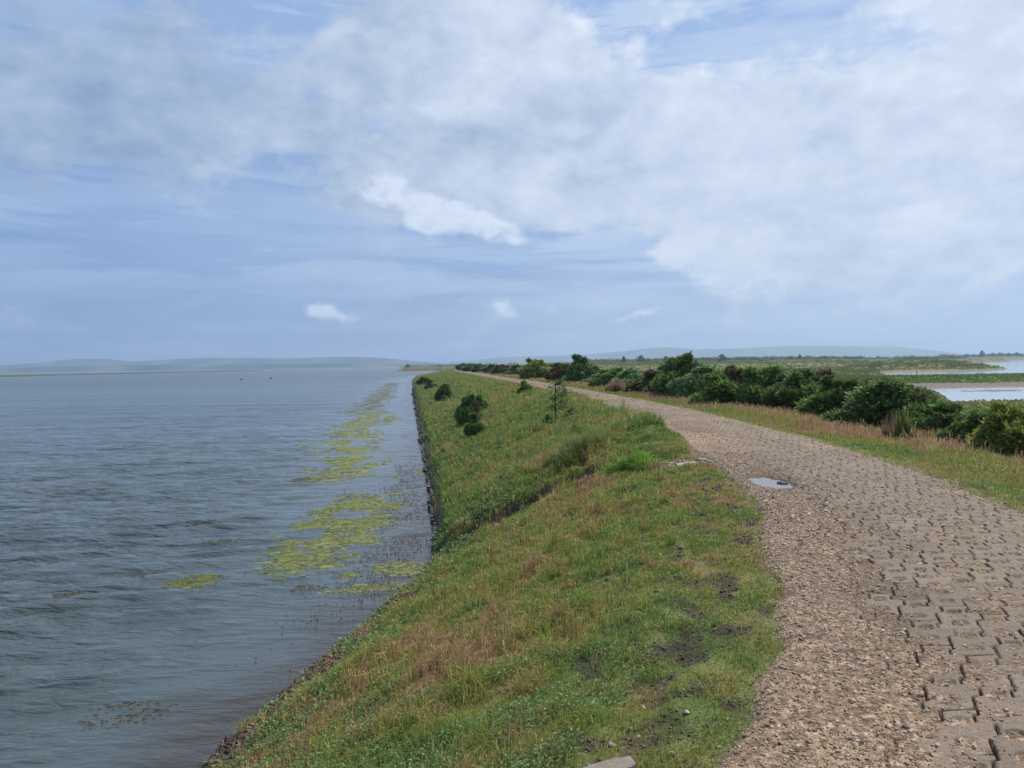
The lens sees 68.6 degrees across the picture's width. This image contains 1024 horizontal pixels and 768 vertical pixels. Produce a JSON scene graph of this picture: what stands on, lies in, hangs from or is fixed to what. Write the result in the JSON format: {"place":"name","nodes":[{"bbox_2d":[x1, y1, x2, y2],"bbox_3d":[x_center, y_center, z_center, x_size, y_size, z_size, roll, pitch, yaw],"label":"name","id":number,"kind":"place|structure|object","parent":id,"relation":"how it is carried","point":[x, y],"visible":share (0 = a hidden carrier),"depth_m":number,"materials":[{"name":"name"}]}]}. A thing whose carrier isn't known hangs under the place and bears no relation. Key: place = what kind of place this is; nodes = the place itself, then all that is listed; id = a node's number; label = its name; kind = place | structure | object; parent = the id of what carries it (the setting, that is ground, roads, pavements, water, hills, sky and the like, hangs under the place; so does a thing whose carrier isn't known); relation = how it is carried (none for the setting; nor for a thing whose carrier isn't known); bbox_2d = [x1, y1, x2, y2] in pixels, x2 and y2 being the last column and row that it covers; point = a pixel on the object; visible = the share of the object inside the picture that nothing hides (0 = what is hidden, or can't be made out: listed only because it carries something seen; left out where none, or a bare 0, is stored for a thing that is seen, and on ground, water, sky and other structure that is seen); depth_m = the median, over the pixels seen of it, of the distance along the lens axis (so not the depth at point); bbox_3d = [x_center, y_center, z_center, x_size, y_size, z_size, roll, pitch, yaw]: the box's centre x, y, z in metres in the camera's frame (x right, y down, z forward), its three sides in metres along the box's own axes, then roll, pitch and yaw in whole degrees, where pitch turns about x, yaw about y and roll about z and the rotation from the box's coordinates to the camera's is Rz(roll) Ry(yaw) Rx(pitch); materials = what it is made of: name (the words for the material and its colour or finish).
{"place":"outdoors","nodes":[
{"label":"outdoors","id":0,"kind":"place"},
{"bbox_2d":[0,366,436,767],"bbox_3d":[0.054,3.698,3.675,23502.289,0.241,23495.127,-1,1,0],"label":"sea","id":1,"kind":"structure","parent":0,"point":[108,482],"depth_m":16.28,"materials":[{"name":"liquid"}]},
{"bbox_2d":[53,591,86,596],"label":"seaweed clump","id":2,"kind":"object","parent":1,"relation":"on","point":[69,594],"visible":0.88,"depth_m":12.79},
{"bbox_2d":[78,701,177,731],"bbox_3d":[-4.264,3.647,8.254,0.998,0.043,0.710,-1,1,0],"label":"seaweed clump","id":3,"kind":"object","parent":1,"relation":"on","point":[129,715],"visible":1,"depth_m":8.30,"materials":[{"name":"plant"}]},
{"bbox_2d":[125,572,159,576],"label":"seaweed clump","id":4,"kind":"object","parent":1,"relation":"on","point":[133,575],"visible":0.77,"depth_m":14.06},
{"bbox_2d":[162,573,225,589],"bbox_3d":[-5.694,3.530,13.424,1.052,0.067,0.992,-1,1,0],"label":"algae mat","id":5,"kind":"object","parent":1,"relation":"on","point":[184,585],"visible":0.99,"depth_m":13.41,"materials":[{"name":"green plant"}]},
{"bbox_2d":[186,519,219,525],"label":"seaweed clump","id":6,"kind":"object","parent":1,"relation":"on","point":[201,521],"visible":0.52,"depth_m":18.55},
{"bbox_2d":[200,539,240,544],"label":"seaweed clump","id":7,"kind":"object","parent":1,"relation":"on","point":[226,540],"visible":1,"depth_m":16.38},
{"bbox_2d":[290,584,325,592],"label":"seaweed clump","id":8,"kind":"object","parent":1,"relation":"on","point":[305,589],"visible":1,"depth_m":12.88,"materials":[{"name":"plant"}]},
{"bbox_2d":[293,476,333,481],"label":"seaweed clump","id":9,"kind":"object","parent":1,"relation":"on","point":[299,479],"visible":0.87,"depth_m":25.46,"materials":[{"name":"green plant"}]},
{"bbox_2d":[244,490,408,582],"bbox_3d":[-4.066,3.383,18.152,2.818,0.098,9.651,-1,1,0],"label":"algae mat","id":10,"kind":"object","parent":1,"relation":"on","point":[333,539],"visible":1,"depth_m":16.70,"materials":[{"name":"green plant"}]},
{"bbox_2d":[235,462,430,670],"bbox_3d":[-3.135,3.328,19.729,2.421,0.067,20.665,-1,1,-3],"label":"floating debris","id":11,"kind":"object","parent":1,"relation":"on","point":[399,559],"visible":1,"depth_m":15.22,"materials":[{"name":"plant"}]},
{"bbox_2d":[297,556,383,565],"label":"seaweed clump","id":12,"kind":"object","parent":1,"relation":"on","point":[342,560],"visible":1,"depth_m":14.63,"materials":[{"name":"plant"}]},
{"bbox_2d":[334,571,359,577],"bbox_3d":[-3.006,3.494,13.706,0.493,0.051,0.484,-2,2,-34],"label":"algae mat","id":13,"kind":"object","parent":1,"relation":"on","point":[350,573],"visible":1,"depth_m":13.71,"materials":[{"name":"green plant"}]},
{"bbox_2d":[295,412,406,481],"bbox_3d":[-8.961,2.792,43.536,5.730,0.093,38.007,-1,2,-9],"label":"algae mat","id":14,"kind":"object","parent":1,"relation":"on","point":[354,425],"visible":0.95,"depth_m":33.99,"materials":[{"name":"green plant"}]},
{"bbox_2d":[318,582,405,593],"bbox_3d":[-2.511,3.496,12.868,1.698,0.046,0.560,-1,2,-13],"label":"algae mat","id":15,"kind":"object","parent":1,"relation":"on","point":[378,587],"visible":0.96,"depth_m":12.85,"materials":[{"name":"green plant"}]},
{"bbox_2d":[347,383,410,412],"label":"algae mat","id":16,"kind":"object","parent":1,"relation":"on","point":[380,397],"visible":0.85,"depth_m":83.73,"materials":[{"name":"green plant"}]},
{"bbox_2d":[369,561,424,576],"bbox_3d":[-2.109,3.463,14.079,1.258,0.054,1.117,-1,1,0],"label":"algae mat","id":17,"kind":"object","parent":1,"relation":"on","point":[406,569],"visible":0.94,"depth_m":14.10,"materials":[{"name":"green plant"}]},
{"bbox_2d":[414,469,425,475],"bbox_3d":[-2.995,3.133,27.045,1.185,0.057,2.213,-1,1,0],"label":"algae mat","id":18,"kind":"object","parent":1,"relation":"on","point":[422,472],"visible":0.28,"depth_m":26.77,"materials":[{"name":"green plant"}]},
{"bbox_2d":[0,357,499,367],"bbox_3d":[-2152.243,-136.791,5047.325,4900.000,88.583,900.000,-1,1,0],"label":"hills","id":19,"kind":"structure","parent":0,"point":[216,361],"depth_m":4805.28,"materials":[{"name":"grey"}]},
{"bbox_2d":[0,363,510,372],"bbox_3d":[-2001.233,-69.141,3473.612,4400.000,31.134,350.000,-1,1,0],"label":"hills","id":20,"kind":"structure","parent":0,"point":[144,368],"depth_m":3362.09,"materials":[{"name":"grey"}]},
{"bbox_2d":[0,356,1023,767],"bbox_3d":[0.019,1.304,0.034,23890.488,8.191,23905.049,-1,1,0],"label":"ground","id":21,"kind":"structure","parent":0,"point":[672,646],"depth_m":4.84,"materials":[{"name":"green plant"}]},
{"bbox_2d":[197,555,454,767],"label":"seaweed wrack","id":22,"kind":"object","parent":21,"relation":"on","point":[225,748],"visible":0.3,"depth_m":7.87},
{"bbox_2d":[415,376,429,384],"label":"bank bush","id":23,"kind":"object","parent":21,"relation":"on","point":[422,380],"visible":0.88,"depth_m":119.50,"materials":[{"name":"green plant"}]},
{"bbox_2d":[411,387,437,563],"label":"stone revetment","id":24,"kind":"object","parent":21,"relation":"on","point":[429,489],"visible":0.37,"depth_m":26.14,"materials":[{"name":"grey stone"}]},
{"bbox_2d":[423,380,437,389],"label":"bank bush","id":25,"kind":"object","parent":21,"relation":"on","point":[430,383],"visible":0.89,"depth_m":94.55,"materials":[{"name":"green plant"}]},
{"bbox_2d":[435,448,448,456],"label":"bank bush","id":26,"kind":"object","parent":21,"relation":"on","point":[442,449],"visible":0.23,"depth_m":26.50,"materials":[{"name":"green plant"}]},
{"bbox_2d":[434,384,454,401],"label":"bank bush","id":27,"kind":"object","parent":21,"relation":"on","point":[442,391],"visible":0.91,"depth_m":59.63,"materials":[{"name":"green plant"}]},
{"bbox_2d":[444,509,469,537],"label":"grass tussock","id":28,"kind":"object","parent":21,"relation":"on","point":[451,520],"depth_m":15.32,"materials":[{"name":"green plant"}]},
{"bbox_2d":[455,363,464,370],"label":"gorse bush","id":29,"kind":"object","parent":21,"relation":"on","point":[458,366],"visible":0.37,"depth_m":220.83,"materials":[{"name":"green plant"}]},
{"bbox_2d":[452,393,482,424],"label":"bank bush","id":30,"kind":"object","parent":21,"relation":"on","point":[467,406],"visible":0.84,"depth_m":34.74,"materials":[{"name":"green plant"}]},
{"bbox_2d":[460,363,474,370],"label":"gorse bush","id":31,"kind":"object","parent":21,"relation":"on","point":[468,367],"visible":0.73,"depth_m":188.72,"materials":[{"name":"green plant"}]},
{"bbox_2d":[463,412,484,438],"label":"bank bush","id":32,"kind":"object","parent":21,"relation":"on","point":[475,426],"visible":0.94,"depth_m":29.33,"materials":[{"name":"green plant"}]},
{"bbox_2d":[471,363,486,371],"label":"gorse bush","id":33,"kind":"object","parent":21,"relation":"on","point":[477,367],"visible":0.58,"depth_m":162.99,"materials":[{"name":"green plant"}]},
{"bbox_2d":[475,394,488,409],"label":"bank bush","id":34,"kind":"object","parent":21,"relation":"on","point":[479,398],"visible":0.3,"depth_m":39.92,"materials":[{"name":"green plant"}]},
{"bbox_2d":[480,364,496,372],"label":"gorse bush","id":35,"kind":"object","parent":21,"relation":"on","point":[488,368],"visible":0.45,"depth_m":141.34,"materials":[{"name":"green plant"}]},
{"bbox_2d":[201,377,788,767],"bbox_3d":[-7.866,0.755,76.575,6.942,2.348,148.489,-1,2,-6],"label":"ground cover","id":36,"kind":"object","parent":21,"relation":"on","point":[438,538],"visible":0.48,"depth_m":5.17,"materials":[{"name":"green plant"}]},
{"bbox_2d":[490,364,508,373],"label":"gorse bush","id":37,"kind":"object","parent":21,"relation":"on","point":[499,369],"visible":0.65,"depth_m":123.15,"materials":[{"name":"green plant"}]},
{"bbox_2d":[503,364,520,374],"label":"gorse bush","id":38,"kind":"object","parent":21,"relation":"on","point":[511,370],"visible":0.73,"depth_m":110.95,"materials":[{"name":"green plant"}]},
{"bbox_2d":[516,380,532,393],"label":"bank bush","id":39,"kind":"object","parent":21,"relation":"on","point":[525,385],"visible":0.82,"depth_m":45.68,"materials":[{"name":"green plant"}]},
{"bbox_2d":[518,357,551,378],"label":"gorse bush","id":40,"kind":"object","parent":21,"relation":"on","point":[534,368],"visible":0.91,"depth_m":80.95,"materials":[{"name":"green plant"}]},
{"bbox_2d":[543,413,552,422],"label":"bank bush","id":41,"kind":"object","parent":21,"relation":"on","point":[547,416],"visible":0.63,"depth_m":25.44,"materials":[{"name":"green plant"}]},
{"bbox_2d":[542,362,568,380],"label":"gorse bush","id":42,"kind":"object","parent":21,"relation":"on","point":[558,370],"visible":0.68,"depth_m":66.26,"materials":[{"name":"green plant"}]},
{"bbox_2d":[544,375,577,419],"bbox_3d":[1.613,0.575,24.633,1.141,1.730,0.946,-1,1,0],"label":"sapling","id":43,"kind":"object","parent":21,"relation":"on","point":[559,383],"visible":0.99,"depth_m":24.61,"materials":[{"name":"green plant"}]},
{"bbox_2d":[550,413,574,423],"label":"bramble","id":44,"kind":"object","parent":21,"relation":"on","point":[567,415],"visible":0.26,"depth_m":24.61,"materials":[{"name":"green plant"}]},
{"bbox_2d":[564,406,579,414],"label":"bank bush","id":45,"kind":"object","parent":21,"relation":"on","point":[570,410],"visible":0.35,"depth_m":24.93,"materials":[{"name":"green plant"}]},
{"bbox_2d":[564,353,596,382],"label":"gorse bush","id":46,"kind":"object","parent":21,"relation":"on","point":[580,368],"visible":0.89,"depth_m":61.23,"materials":[{"name":"green plant"}]},
{"bbox_2d":[540,428,629,472],"bbox_3d":[1.474,1.355,15.138,1.969,1.001,1.981,-1,1,0],"label":"grass tussock","id":47,"kind":"object","parent":21,"relation":"on","point":[564,452],"depth_m":15.02,"materials":[{"name":"green plant"}]},
{"bbox_2d":[579,373,598,381],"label":"gorse bush","id":48,"kind":"object","parent":21,"relation":"on","point":[592,377],"visible":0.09,"depth_m":57.51,"materials":[{"name":"green plant"}]},
{"bbox_2d":[590,363,601,373],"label":"gorse bush","id":49,"kind":"object","parent":21,"relation":"on","point":[596,368],"visible":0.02,"depth_m":62.55,"materials":[{"name":"green plant"}]},
{"bbox_2d":[587,366,623,386],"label":"gorse bush","id":50,"kind":"object","parent":21,"relation":"on","point":[604,378],"visible":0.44,"depth_m":48.49,"materials":[{"name":"green plant"}]},
{"bbox_2d":[582,756,636,767],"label":"kerb stone","id":51,"kind":"object","parent":21,"relation":"on","point":[625,762],"visible":1,"depth_m":3.03,"materials":[{"name":"beige stone"}]},
{"bbox_2d":[604,377,627,391],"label":"dead plant","id":52,"kind":"object","parent":21,"relation":"on","point":[614,386],"visible":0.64,"depth_m":41.32,"materials":[{"name":"brown plant"}]},
{"bbox_2d":[608,366,643,384],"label":"gorse bush","id":53,"kind":"object","parent":21,"relation":"on","point":[629,375],"visible":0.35,"depth_m":44.55,"materials":[{"name":"green plant"}]},
{"bbox_2d":[591,448,664,478],"bbox_3d":[2.077,1.488,12.555,1.527,0.911,1.310,-1,2,-21],"label":"grass tussock","id":54,"kind":"object","parent":21,"relation":"on","point":[640,458],"depth_m":12.40,"materials":[{"name":"green plant"}]},
{"bbox_2d":[623,369,657,394],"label":"gorse bush","id":55,"kind":"object","parent":21,"relation":"on","point":[647,374],"visible":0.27,"depth_m":38.74,"materials":[{"name":"green plant"}]},
{"bbox_2d":[635,355,645,361],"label":"distant tree","id":56,"kind":"object","parent":21,"relation":"on","point":[640,357],"visible":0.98,"depth_m":638.78,"materials":[{"name":"green plant"}]},
{"bbox_2d":[638,363,665,391],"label":"gorse bush","id":57,"kind":"object","parent":21,"relation":"on","point":[660,367],"visible":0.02,"depth_m":38.45,"materials":[{"name":"green plant"}]},
{"bbox_2d":[655,450,677,461],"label":"grass tussock","id":58,"kind":"object","parent":21,"relation":"on","point":[668,457],"depth_m":13.08,"materials":[{"name":"green plant"}]},
{"bbox_2d":[648,350,701,395],"bbox_3d":[7.914,-0.265,35.468,2.908,2.624,2.762,-1,2,-10],"label":"gorse bush","id":59,"kind":"object","parent":21,"relation":"on","point":[680,365],"visible":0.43,"depth_m":34.81,"materials":[{"name":"green plant"}]},
{"bbox_2d":[676,462,695,466],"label":"concrete slab","id":60,"kind":"structure","parent":21,"relation":"on","point":[678,464],"depth_m":12.05,"materials":[{"name":"concrete"}]},
{"bbox_2d":[667,363,719,397],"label":"gorse bush","id":61,"kind":"object","parent":21,"relation":"on","point":[686,385],"visible":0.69,"depth_m":32.45,"materials":[{"name":"green plant"}]},
{"bbox_2d":[399,358,1013,381],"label":"marsh scrub","id":62,"kind":"object","parent":21,"relation":"on","point":[950,363],"visible":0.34,"depth_m":251.13,"materials":[{"name":"green plant"}]},
{"bbox_2d":[687,370,740,404],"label":"gorse bush","id":63,"kind":"object","parent":21,"relation":"on","point":[719,386],"visible":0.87,"depth_m":28.14,"materials":[{"name":"green plant"}]},
{"bbox_2d":[718,354,725,360],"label":"distant tree","id":64,"kind":"object","parent":21,"relation":"on","point":[723,357],"visible":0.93,"depth_m":608.09,"materials":[{"name":"green plant"}]},
{"bbox_2d":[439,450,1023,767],"bbox_3d":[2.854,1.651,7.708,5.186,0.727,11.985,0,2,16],"label":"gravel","id":65,"kind":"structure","parent":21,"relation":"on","point":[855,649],"depth_m":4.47,"materials":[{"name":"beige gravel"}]},
{"bbox_2d":[724,364,750,384],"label":"gorse bush","id":66,"kind":"object","parent":21,"relation":"on","point":[732,372],"visible":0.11,"depth_m":29.56,"materials":[{"name":"green plant"}]},
{"bbox_2d":[468,371,1023,511],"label":"verge grass","id":67,"kind":"structure","parent":21,"relation":"on","point":[954,461],"depth_m":14.05,"materials":[{"name":"green plant"}]},
{"bbox_2d":[732,365,787,407],"bbox_3d":[9.309,0.262,27.404,2.746,1.950,2.680,-2,2,-31],"label":"gorse bush","id":68,"kind":"object","parent":21,"relation":"on","point":[754,387],"visible":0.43,"depth_m":27.11,"materials":[{"name":"green plant"}]},
{"bbox_2d":[505,358,1023,415],"bbox_3d":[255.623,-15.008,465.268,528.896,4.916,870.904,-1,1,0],"label":"marsh grass","id":69,"kind":"structure","parent":21,"relation":"on","point":[1018,377],"depth_m":212.36,"materials":[{"name":"green plant"}]},
{"bbox_2d":[758,367,819,410],"bbox_3d":[9.812,0.369,25.821,2.507,1.877,2.726,-1,2,8],"label":"gorse bush","id":70,"kind":"object","parent":21,"relation":"on","point":[796,385],"visible":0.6,"depth_m":25.40,"materials":[{"name":"green plant"}]},
{"bbox_2d":[587,353,1023,362],"bbox_3d":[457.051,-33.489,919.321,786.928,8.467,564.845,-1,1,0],"label":"distant scrub","id":71,"kind":"object","parent":21,"relation":"on","point":[939,356],"visible":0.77,"depth_m":713.41,"materials":[{"name":"green plant"}]},
{"bbox_2d":[809,368,834,385],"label":"gorse bush","id":72,"kind":"object","parent":21,"relation":"on","point":[816,377],"visible":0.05,"depth_m":28.13,"materials":[{"name":"green plant"}]},
{"bbox_2d":[793,374,859,415],"bbox_3d":[9.771,0.512,22.540,2.367,1.681,2.497,0,2,40],"label":"gorse bush","id":73,"kind":"object","parent":21,"relation":"on","point":[829,394],"visible":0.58,"depth_m":22.03,"materials":[{"name":"green plant"}]},
{"bbox_2d":[857,378,873,385],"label":"gorse bush","id":74,"kind":"object","parent":21,"relation":"on","point":[867,379],"visible":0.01,"depth_m":21.68,"materials":[{"name":"green plant"}]},
{"bbox_2d":[816,377,944,427],"bbox_3d":[9.585,0.611,18.850,2.772,1.610,3.275,-2,2,-33],"label":"gorse bush","id":75,"kind":"object","parent":21,"relation":"on","point":[872,402],"visible":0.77,"depth_m":18.26,"materials":[{"name":"green plant"}]},
{"bbox_2d":[879,413,894,436],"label":"tall weed","id":76,"kind":"object","parent":21,"relation":"on","point":[885,432],"visible":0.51,"depth_m":15.53,"materials":[{"name":"brown plant"}]},
{"bbox_2d":[891,407,917,439],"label":"tall weed","id":77,"kind":"object","parent":21,"relation":"on","point":[904,426],"visible":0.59,"depth_m":15.18,"materials":[{"name":"green plant"}]},
{"bbox_2d":[910,401,966,434],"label":"gorse bush","id":78,"kind":"object","parent":21,"relation":"on","point":[948,416],"visible":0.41,"depth_m":16.87,"materials":[{"name":"green plant"}]},
{"bbox_2d":[923,389,964,415],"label":"gorse bush","id":79,"kind":"object","parent":21,"relation":"on","point":[927,392],"depth_m":18.95,"materials":[{"name":"green plant"}]},
{"bbox_2d":[935,408,988,443],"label":"gorse bush","id":80,"kind":"object","parent":21,"relation":"on","point":[961,428],"visible":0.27,"depth_m":15.38,"materials":[{"name":"green plant"}]},
{"bbox_2d":[964,399,1023,457],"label":"gorse bush","id":81,"kind":"object","parent":21,"relation":"on","point":[1001,427],"visible":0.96,"depth_m":13.14,"materials":[{"name":"green plant"}]},
{"bbox_2d":[0,0,1023,365],"label":"sky","id":82,"kind":"structure","parent":0,"point":[439,181],"materials":[{"name":"blue"}]},
{"bbox_2d":[218,391,1023,767],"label":"seed head grass","id":83,"kind":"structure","parent":0,"point":[812,421],"depth_m":7.13,"materials":[{"name":"plant"}]},
{"bbox_2d":[447,346,988,363],"bbox_3d":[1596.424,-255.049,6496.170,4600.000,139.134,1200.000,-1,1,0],"label":"hills","id":84,"kind":"structure","parent":0,"point":[803,351],"depth_m":6123.97,"materials":[{"name":"grey"}]},
{"bbox_2d":[455,370,1023,767],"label":"path","id":85,"kind":"structure","parent":0,"point":[700,431],"depth_m":4.79,"materials":[{"name":"beige stone"}]},
{"bbox_2d":[749,477,794,487],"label":"puddle","id":86,"kind":"object","parent":85,"relation":"on","point":[766,482],"visible":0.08,"depth_m":9.78,"materials":[{"name":"grey liquid"}]},
{"bbox_2d":[777,481,787,483],"bbox_3d":[3.520,1.333,9.763,0.104,0.136,0.141,-2,2,-30],"label":"stone","id":87,"kind":"object","parent":86,"relation":"in","point":[782,482],"visible":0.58,"depth_m":9.73,"materials":[{"name":"grey stone"}]},
{"bbox_2d":[883,360,1023,400],"bbox_3d":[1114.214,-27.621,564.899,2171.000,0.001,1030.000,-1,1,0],"label":"lagoon water","id":88,"kind":"structure","parent":0,"point":[973,394],"depth_m":83.88,"materials":[{"name":"grey liquid"}]}
]}

